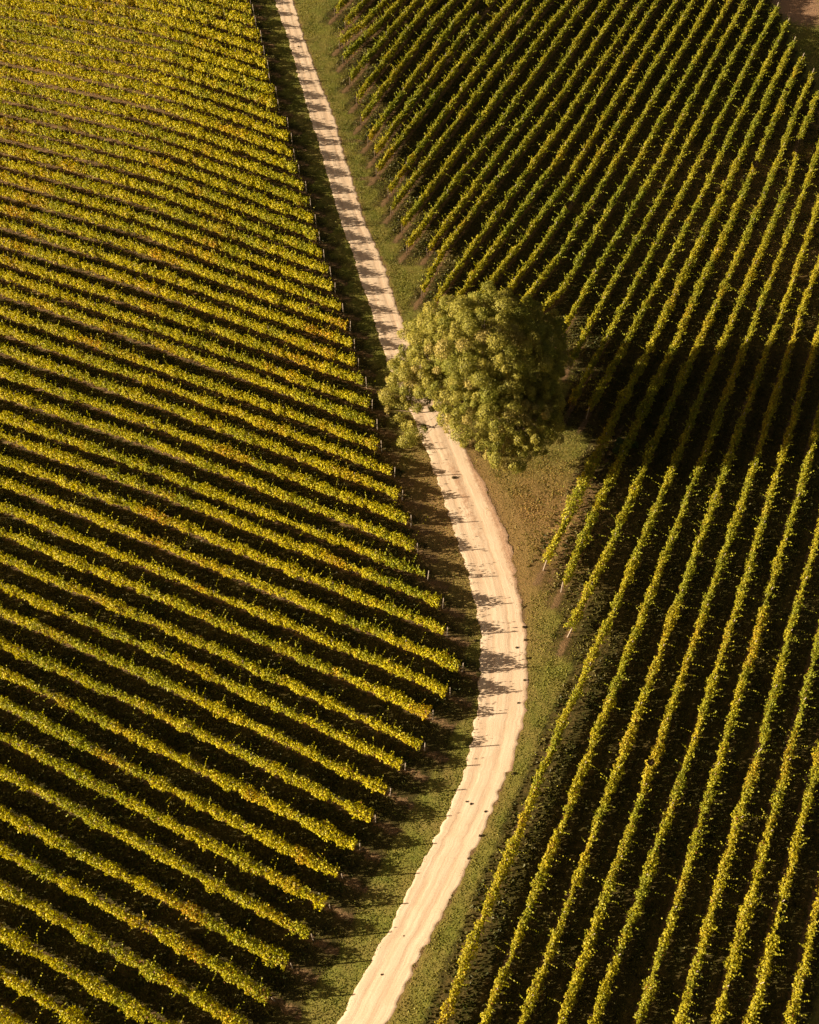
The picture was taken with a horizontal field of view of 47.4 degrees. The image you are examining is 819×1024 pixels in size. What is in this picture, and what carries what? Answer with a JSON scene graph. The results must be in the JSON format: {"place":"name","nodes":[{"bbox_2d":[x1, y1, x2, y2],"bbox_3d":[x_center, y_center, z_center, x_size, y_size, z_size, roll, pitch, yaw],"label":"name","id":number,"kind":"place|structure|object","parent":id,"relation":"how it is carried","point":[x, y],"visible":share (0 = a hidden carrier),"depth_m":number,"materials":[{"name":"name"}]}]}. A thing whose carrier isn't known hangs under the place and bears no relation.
{"place":"outdoors","nodes":[
{"label":"outdoors","id":0,"kind":"place"},
{"bbox_2d":[275,0,528,1023],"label":"gravel track","id":1,"kind":"structure","parent":0,"point":[479,528],"depth_m":103.28,"materials":[{"name":"beige gravel"}]},
{"bbox_2d":[0,0,818,1023],"bbox_3d":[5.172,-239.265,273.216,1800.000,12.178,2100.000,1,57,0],"label":"ground","id":2,"kind":"structure","parent":0,"point":[454,726],"depth_m":108.74,"materials":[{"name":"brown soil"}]},
{"bbox_2d":[0,1006,25,1023],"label":"vine row","id":3,"kind":"object","parent":2,"relation":"on","point":[5,1017],"visible":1,"depth_m":82.68,"materials":[{"name":"green plant"}]},
{"bbox_2d":[0,965,98,1023],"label":"vine row","id":4,"kind":"object","parent":2,"relation":"on","point":[44,999],"visible":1,"depth_m":83.31,"materials":[{"name":"green plant"}]},
{"bbox_2d":[0,923,183,1023],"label":"vine row","id":5,"kind":"object","parent":2,"relation":"on","point":[7,936],"visible":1,"depth_m":83.81,"materials":[{"name":"green plant"}]},
{"bbox_2d":[0,880,248,1023],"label":"vine row","id":6,"kind":"object","parent":2,"relation":"on","point":[118,952],"visible":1,"depth_m":84.92,"materials":[{"name":"green plant"}]},
{"bbox_2d":[0,0,268,70],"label":"vine row","id":7,"kind":"object","parent":2,"relation":"on","point":[163,30],"visible":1,"depth_m":169.53,"materials":[{"name":"green plant"}]},
{"bbox_2d":[0,4,270,85],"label":"vine row","id":8,"kind":"object","parent":2,"relation":"on","point":[163,43],"visible":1,"depth_m":167.79,"materials":[{"name":"green plant"}]},
{"bbox_2d":[0,839,274,1005],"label":"vine row","id":9,"kind":"object","parent":2,"relation":"on","point":[252,987],"visible":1,"depth_m":85.96,"materials":[{"name":"green plant"}]},
{"bbox_2d":[0,16,277,98],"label":"vine row","id":10,"kind":"object","parent":2,"relation":"on","point":[129,47],"visible":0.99,"depth_m":165.70,"materials":[{"name":"green plant"}]},
{"bbox_2d":[0,24,279,111],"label":"vine row","id":11,"kind":"object","parent":2,"relation":"on","point":[89,49],"visible":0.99,"depth_m":163.71,"materials":[{"name":"green plant"}]},
{"bbox_2d":[0,39,288,129],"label":"vine row","id":12,"kind":"object","parent":2,"relation":"on","point":[114,67],"visible":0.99,"depth_m":161.90,"materials":[{"name":"green plant"}]},
{"bbox_2d":[0,804,292,971],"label":"vine row","id":13,"kind":"object","parent":2,"relation":"on","point":[187,908],"visible":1,"depth_m":87.92,"materials":[{"name":"green plant"}]},
{"bbox_2d":[0,47,292,144],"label":"vine row","id":14,"kind":"object","parent":2,"relation":"on","point":[30,62],"visible":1,"depth_m":159.73,"materials":[{"name":"green plant"}]},
{"bbox_2d":[0,65,294,159],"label":"vine row","id":15,"kind":"object","parent":2,"relation":"on","point":[172,108],"visible":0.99,"depth_m":157.71,"materials":[{"name":"green plant"}]},
{"bbox_2d":[0,76,299,175],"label":"vine row","id":16,"kind":"object","parent":2,"relation":"on","point":[197,132],"visible":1,"depth_m":155.71,"materials":[{"name":"green plant"}]},
{"bbox_2d":[38,0,264,56],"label":"vine row","id":17,"kind":"object","parent":2,"relation":"on","point":[249,46],"visible":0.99,"depth_m":169.93,"materials":[{"name":"green plant"}]},
{"bbox_2d":[0,84,306,193],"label":"vine row","id":18,"kind":"object","parent":2,"relation":"on","point":[38,103],"visible":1,"depth_m":153.71,"materials":[{"name":"green plant"}]},
{"bbox_2d":[0,760,313,940],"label":"vine row","id":19,"kind":"object","parent":2,"relation":"on","point":[51,796],"visible":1,"depth_m":89.94,"materials":[{"name":"green plant"}]},
{"bbox_2d":[0,99,313,210],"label":"vine row","id":20,"kind":"object","parent":2,"relation":"on","point":[149,144],"visible":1,"depth_m":151.65,"materials":[{"name":"green plant"}]},
{"bbox_2d":[0,116,316,226],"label":"vine row","id":21,"kind":"object","parent":2,"relation":"on","point":[100,145],"visible":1,"depth_m":149.54,"materials":[{"name":"green plant"}]},
{"bbox_2d":[0,127,320,243],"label":"vine row","id":22,"kind":"object","parent":2,"relation":"on","point":[124,166],"visible":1,"depth_m":147.51,"materials":[{"name":"green plant"}]},
{"bbox_2d":[0,143,324,260],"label":"vine row","id":23,"kind":"object","parent":2,"relation":"on","point":[123,180],"visible":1,"depth_m":145.88,"materials":[{"name":"green plant"}]},
{"bbox_2d":[0,725,330,911],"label":"vine row","id":24,"kind":"object","parent":2,"relation":"on","point":[153,814],"visible":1,"depth_m":91.34,"materials":[{"name":"green plant"}]},
{"bbox_2d":[0,156,331,278],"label":"vine row","id":25,"kind":"object","parent":2,"relation":"on","point":[104,190],"visible":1,"depth_m":143.81,"materials":[{"name":"green plant"}]},
{"bbox_2d":[0,170,335,294],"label":"vine row","id":26,"kind":"object","parent":2,"relation":"on","point":[167,226],"visible":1,"depth_m":141.47,"materials":[{"name":"green plant"}]},
{"bbox_2d":[0,695,342,877],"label":"vine row","id":27,"kind":"object","parent":2,"relation":"on","point":[267,838],"visible":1,"depth_m":93.22,"materials":[{"name":"green plant"}]},
{"bbox_2d":[0,182,343,314],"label":"vine row","id":28,"kind":"object","parent":2,"relation":"on","point":[94,217],"visible":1,"depth_m":140.00,"materials":[{"name":"green plant"}]},
{"bbox_2d":[0,200,350,332],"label":"vine row","id":29,"kind":"object","parent":2,"relation":"on","point":[166,256],"visible":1,"depth_m":137.89,"materials":[{"name":"green plant"}]},
{"bbox_2d":[0,216,354,350],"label":"vine row","id":30,"kind":"object","parent":2,"relation":"on","point":[141,267],"visible":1,"depth_m":135.65,"materials":[{"name":"green plant"}]},
{"bbox_2d":[0,230,358,369],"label":"vine row","id":31,"kind":"object","parent":2,"relation":"on","point":[196,304],"visible":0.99,"depth_m":133.61,"materials":[{"name":"green plant"}]},
{"bbox_2d":[0,665,360,853],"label":"vine row","id":32,"kind":"object","parent":2,"relation":"on","point":[64,701],"visible":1,"depth_m":94.59,"materials":[{"name":"green plant"}]},
{"bbox_2d":[100,0,261,41],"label":"vine row","id":33,"kind":"object","parent":2,"relation":"on","point":[174,10],"visible":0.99,"depth_m":170.41,"materials":[{"name":"green plant"}]},
{"bbox_2d":[0,251,366,387],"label":"vine row","id":34,"kind":"object","parent":2,"relation":"on","point":[198,323],"visible":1,"depth_m":131.28,"materials":[{"name":"green plant"}]},
{"bbox_2d":[0,267,372,410],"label":"vine row","id":35,"kind":"object","parent":2,"relation":"on","point":[213,347],"visible":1,"depth_m":129.14,"materials":[{"name":"green plant"}]},
{"bbox_2d":[0,634,375,822],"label":"vine row","id":36,"kind":"object","parent":2,"relation":"on","point":[89,682],"visible":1,"depth_m":96.91,"materials":[{"name":"green plant"}]},
{"bbox_2d":[0,282,377,430],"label":"vine row","id":37,"kind":"object","parent":2,"relation":"on","point":[257,379],"visible":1,"depth_m":127.36,"materials":[{"name":"green plant"}]},
{"bbox_2d":[0,300,381,452],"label":"vine row","id":38,"kind":"object","parent":2,"relation":"on","point":[97,344],"visible":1,"depth_m":125.07,"materials":[{"name":"green plant"}]},
{"bbox_2d":[0,604,390,795],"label":"vine row","id":39,"kind":"object","parent":2,"relation":"on","point":[239,718],"visible":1,"depth_m":98.89,"materials":[{"name":"green plant"}]},
{"bbox_2d":[0,319,395,477],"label":"vine row","id":40,"kind":"object","parent":2,"relation":"on","point":[86,358],"visible":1,"depth_m":122.83,"materials":[{"name":"green plant"}]},
{"bbox_2d":[0,341,402,500],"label":"vine row","id":41,"kind":"object","parent":2,"relation":"on","point":[164,405],"visible":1,"depth_m":120.75,"materials":[{"name":"green plant"}]},
{"bbox_2d":[0,580,405,770],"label":"vine row","id":42,"kind":"object","parent":2,"relation":"on","point":[273,703],"visible":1,"depth_m":100.29,"materials":[{"name":"green plant"}]},
{"bbox_2d":[0,364,411,526],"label":"vine row","id":43,"kind":"object","parent":2,"relation":"on","point":[242,458],"visible":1,"depth_m":118.30,"materials":[{"name":"green plant"}]},
{"bbox_2d":[159,0,256,28],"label":"vine row","id":44,"kind":"object","parent":2,"relation":"on","point":[193,4],"visible":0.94,"depth_m":171.09,"materials":[{"name":"green plant"}]},
{"bbox_2d":[0,549,425,750],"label":"vine row","id":45,"kind":"object","parent":2,"relation":"on","point":[128,611],"visible":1,"depth_m":102.00,"materials":[{"name":"green plant"}]},
{"bbox_2d":[0,386,425,552],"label":"vine row","id":46,"kind":"object","parent":2,"relation":"on","point":[209,466],"visible":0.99,"depth_m":116.39,"materials":[{"name":"green plant"}]},
{"bbox_2d":[0,402,428,580],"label":"vine row","id":47,"kind":"object","parent":2,"relation":"on","point":[214,494],"visible":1,"depth_m":114.54,"materials":[{"name":"green plant"}]},
{"bbox_2d":[0,525,433,720],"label":"vine row","id":48,"kind":"object","parent":2,"relation":"on","point":[101,572],"visible":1,"depth_m":103.79,"materials":[{"name":"green plant"}]},
{"bbox_2d":[0,422,443,608],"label":"vine row","id":49,"kind":"object","parent":2,"relation":"on","point":[109,473],"visible":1,"depth_m":111.98,"materials":[{"name":"green plant"}]},
{"bbox_2d":[0,450,447,636],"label":"vine row","id":50,"kind":"object","parent":2,"relation":"on","point":[151,513],"visible":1,"depth_m":109.71,"materials":[{"name":"green plant"}]},
{"bbox_2d":[0,499,450,697],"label":"vine row","id":51,"kind":"object","parent":2,"relation":"on","point":[117,554],"visible":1,"depth_m":105.24,"materials":[{"name":"green plant"}]},
{"bbox_2d":[201,0,254,16],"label":"vine row","id":52,"kind":"object","parent":2,"relation":"on","point":[233,4],"visible":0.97,"depth_m":172.20,"materials":[{"name":"green plant"}]},
{"bbox_2d":[0,473,463,671],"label":"vine row","id":53,"kind":"object","parent":2,"relation":"on","point":[334,614],"visible":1,"depth_m":107.02,"materials":[{"name":"green plant"}]},
{"bbox_2d":[334,0,350,13],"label":"vine row","id":54,"kind":"object","parent":2,"relation":"on","point":[340,5],"visible":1,"depth_m":172.75,"materials":[{"name":"green plant"}]},
{"bbox_2d":[343,0,370,28],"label":"vine row","id":55,"kind":"object","parent":2,"relation":"on","point":[359,7],"visible":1,"depth_m":171.96,"materials":[{"name":"green plant"}]},
{"bbox_2d":[338,0,389,48],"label":"vine row","id":56,"kind":"object","parent":2,"relation":"on","point":[366,20],"visible":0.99,"depth_m":170.07,"materials":[{"name":"green plant"}]},
{"bbox_2d":[342,0,405,64],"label":"vine row","id":57,"kind":"object","parent":2,"relation":"on","point":[371,30],"visible":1,"depth_m":169.16,"materials":[{"name":"green plant"}]},
{"bbox_2d":[349,0,422,81],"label":"vine row","id":58,"kind":"object","parent":2,"relation":"on","point":[402,17],"visible":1,"depth_m":168.11,"materials":[{"name":"green plant"}]},
{"bbox_2d":[356,0,439,104],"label":"vine row","id":59,"kind":"object","parent":2,"relation":"on","point":[404,36],"visible":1,"depth_m":166.65,"materials":[{"name":"green plant"}]},
{"bbox_2d":[358,0,457,125],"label":"vine row","id":60,"kind":"object","parent":2,"relation":"on","point":[386,84],"visible":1,"depth_m":165.16,"materials":[{"name":"green plant"}]},
{"bbox_2d":[367,0,475,142],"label":"vine row","id":61,"kind":"object","parent":2,"relation":"on","point":[446,33],"visible":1,"depth_m":164.17,"materials":[{"name":"green plant"}]},
{"bbox_2d":[371,0,495,156],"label":"vine row","id":62,"kind":"object","parent":2,"relation":"on","point":[438,66],"visible":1,"depth_m":162.21,"materials":[{"name":"green plant"}]},
{"bbox_2d":[375,0,533,176],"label":"vine row","id":63,"kind":"object","parent":2,"relation":"on","point":[476,44],"visible":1,"depth_m":162.11,"materials":[{"name":"green plant"}]},
{"bbox_2d":[377,0,533,197],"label":"vine row","id":64,"kind":"object","parent":2,"relation":"on","point":[471,77],"visible":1,"depth_m":161.23,"materials":[{"name":"green plant"}]},
{"bbox_2d":[390,0,552,215],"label":"vine row","id":65,"kind":"object","parent":2,"relation":"on","point":[463,112],"visible":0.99,"depth_m":159.42,"materials":[{"name":"green plant"}]},
{"bbox_2d":[377,279,573,473],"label":"gum tree","id":66,"kind":"object","parent":2,"relation":"on","point":[429,331],"visible":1,"depth_m":110.71,"materials":[{"name":"green plant"}]},
{"bbox_2d":[401,0,574,228],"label":"vine row","id":67,"kind":"object","parent":2,"relation":"on","point":[458,150],"visible":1,"depth_m":158.81,"materials":[{"name":"green plant"}]},
{"bbox_2d":[403,0,590,252],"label":"vine row","id":68,"kind":"object","parent":2,"relation":"on","point":[460,174],"visible":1,"depth_m":156.59,"materials":[{"name":"green plant"}]},
{"bbox_2d":[428,421,586,678],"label":"dry grass","id":69,"kind":"structure","parent":2,"relation":"on","point":[533,503],"depth_m":114.82,"materials":[{"name":"brown plant"}]},
{"bbox_2d":[426,0,608,256],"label":"vine row","id":70,"kind":"object","parent":2,"relation":"on","point":[477,182],"visible":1,"depth_m":156.74,"materials":[{"name":"green plant"}]},
{"bbox_2d":[420,0,626,297],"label":"vine row","id":71,"kind":"object","parent":2,"relation":"on","point":[489,191],"visible":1,"depth_m":153.30,"materials":[{"name":"green plant"}]},
{"bbox_2d":[251,0,818,1023],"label":"verge grass","id":72,"kind":"structure","parent":2,"relation":"on","point":[325,176],"depth_m":132.47,"materials":[{"name":"green plant"}]},
{"bbox_2d":[433,0,646,301],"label":"vine row","id":73,"kind":"object","parent":2,"relation":"on","point":[511,193],"visible":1,"depth_m":153.00,"materials":[{"name":"green plant"}]},
{"bbox_2d":[455,0,661,296],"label":"vine row","id":74,"kind":"object","parent":2,"relation":"on","point":[511,224],"visible":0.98,"depth_m":152.25,"materials":[{"name":"green plant"}]},
{"bbox_2d":[472,0,681,311],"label":"vine row","id":75,"kind":"object","parent":2,"relation":"on","point":[576,163],"visible":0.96,"depth_m":154.31,"materials":[{"name":"green plant"}]},
{"bbox_2d":[500,0,697,291],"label":"vine row","id":76,"kind":"object","parent":2,"relation":"on","point":[536,253],"visible":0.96,"depth_m":154.35,"materials":[{"name":"green plant"}]},
{"bbox_2d":[520,0,714,306],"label":"vine row","id":77,"kind":"object","parent":2,"relation":"on","point":[579,220],"visible":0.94,"depth_m":154.03,"materials":[{"name":"green plant"}]},
{"bbox_2d":[612,437,638,454],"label":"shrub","id":78,"kind":"object","parent":2,"relation":"on","point":[619,440],"visible":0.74,"depth_m":119.14,"materials":[{"name":"green plant"}]},
{"bbox_2d":[434,91,818,1023],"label":"vine row","id":79,"kind":"object","parent":2,"relation":"on","point":[472,947],"visible":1,"depth_m":102.16,"materials":[{"name":"green plant"}]},
{"bbox_2d":[541,0,732,311],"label":"vine row","id":80,"kind":"object","parent":2,"relation":"on","point":[587,246],"visible":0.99,"depth_m":153.40,"materials":[{"name":"green plant"}]},
{"bbox_2d":[478,140,818,1023],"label":"vine row","id":81,"kind":"object","parent":2,"relation":"on","point":[664,558],"visible":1,"depth_m":101.68,"materials":[{"name":"green plant"}]},
{"bbox_2d":[562,0,753,329],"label":"vine row","id":82,"kind":"object","parent":2,"relation":"on","point":[657,166],"visible":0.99,"depth_m":152.35,"materials":[{"name":"green plant"}]},
{"bbox_2d":[503,185,818,1023],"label":"vine row","id":83,"kind":"object","parent":2,"relation":"on","point":[673,615],"visible":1,"depth_m":100.07,"materials":[{"name":"green plant"}]},
{"bbox_2d":[568,0,765,369],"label":"vine row","id":84,"kind":"object","parent":2,"relation":"on","point":[586,331],"visible":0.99,"depth_m":150.20,"materials":[{"name":"green plant"}]},
{"bbox_2d":[541,36,796,570],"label":"vine row","id":85,"kind":"object","parent":2,"relation":"on","point":[605,438],"visible":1,"depth_m":130.69,"materials":[{"name":"green plant"}]},
{"bbox_2d":[568,2,780,411],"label":"vine row","id":86,"kind":"object","parent":2,"relation":"on","point":[590,368],"visible":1,"depth_m":145.83,"materials":[{"name":"green plant"}]},
{"bbox_2d":[556,53,806,591],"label":"vine row","id":87,"kind":"object","parent":2,"relation":"on","point":[647,401],"visible":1,"depth_m":127.96,"materials":[{"name":"green plant"}]},
{"bbox_2d":[549,251,818,1023],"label":"vine row","id":88,"kind":"object","parent":2,"relation":"on","point":[591,935],"visible":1,"depth_m":97.48,"materials":[{"name":"green plant"}]},
{"bbox_2d":[586,17,790,418],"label":"vine row","id":89,"kind":"object","parent":2,"relation":"on","point":[611,367],"visible":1,"depth_m":142.65,"materials":[{"name":"green plant"}]},
{"bbox_2d":[563,69,816,637],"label":"vine row","id":90,"kind":"object","parent":2,"relation":"on","point":[650,446],"visible":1,"depth_m":124.96,"materials":[{"name":"green plant"}]},
{"bbox_2d":[587,324,818,1023],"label":"vine row","id":91,"kind":"object","parent":2,"relation":"on","point":[650,863],"visible":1,"depth_m":95.65,"materials":[{"name":"green plant"}]},
{"bbox_2d":[632,406,818,1023],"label":"vine row","id":92,"kind":"object","parent":2,"relation":"on","point":[732,715],"visible":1,"depth_m":94.84,"materials":[{"name":"green plant"}]},
{"bbox_2d":[672,509,818,1023],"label":"vine row","id":93,"kind":"object","parent":2,"relation":"on","point":[697,962],"visible":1,"depth_m":90.78,"materials":[{"name":"green plant"}]},
{"bbox_2d":[710,595,818,1023],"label":"vine row","id":94,"kind":"object","parent":2,"relation":"on","point":[743,914],"visible":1,"depth_m":88.06,"materials":[{"name":"green plant"}]},
{"bbox_2d":[742,737,818,1023],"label":"vine row","id":95,"kind":"object","parent":2,"relation":"on","point":[772,939],"visible":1,"depth_m":85.76,"materials":[{"name":"green plant"}]},
{"bbox_2d":[782,871,818,1023],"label":"vine row","id":96,"kind":"object","parent":2,"relation":"on","point":[799,984],"visible":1,"depth_m":82.07,"materials":[{"name":"green plant"}]}
]}

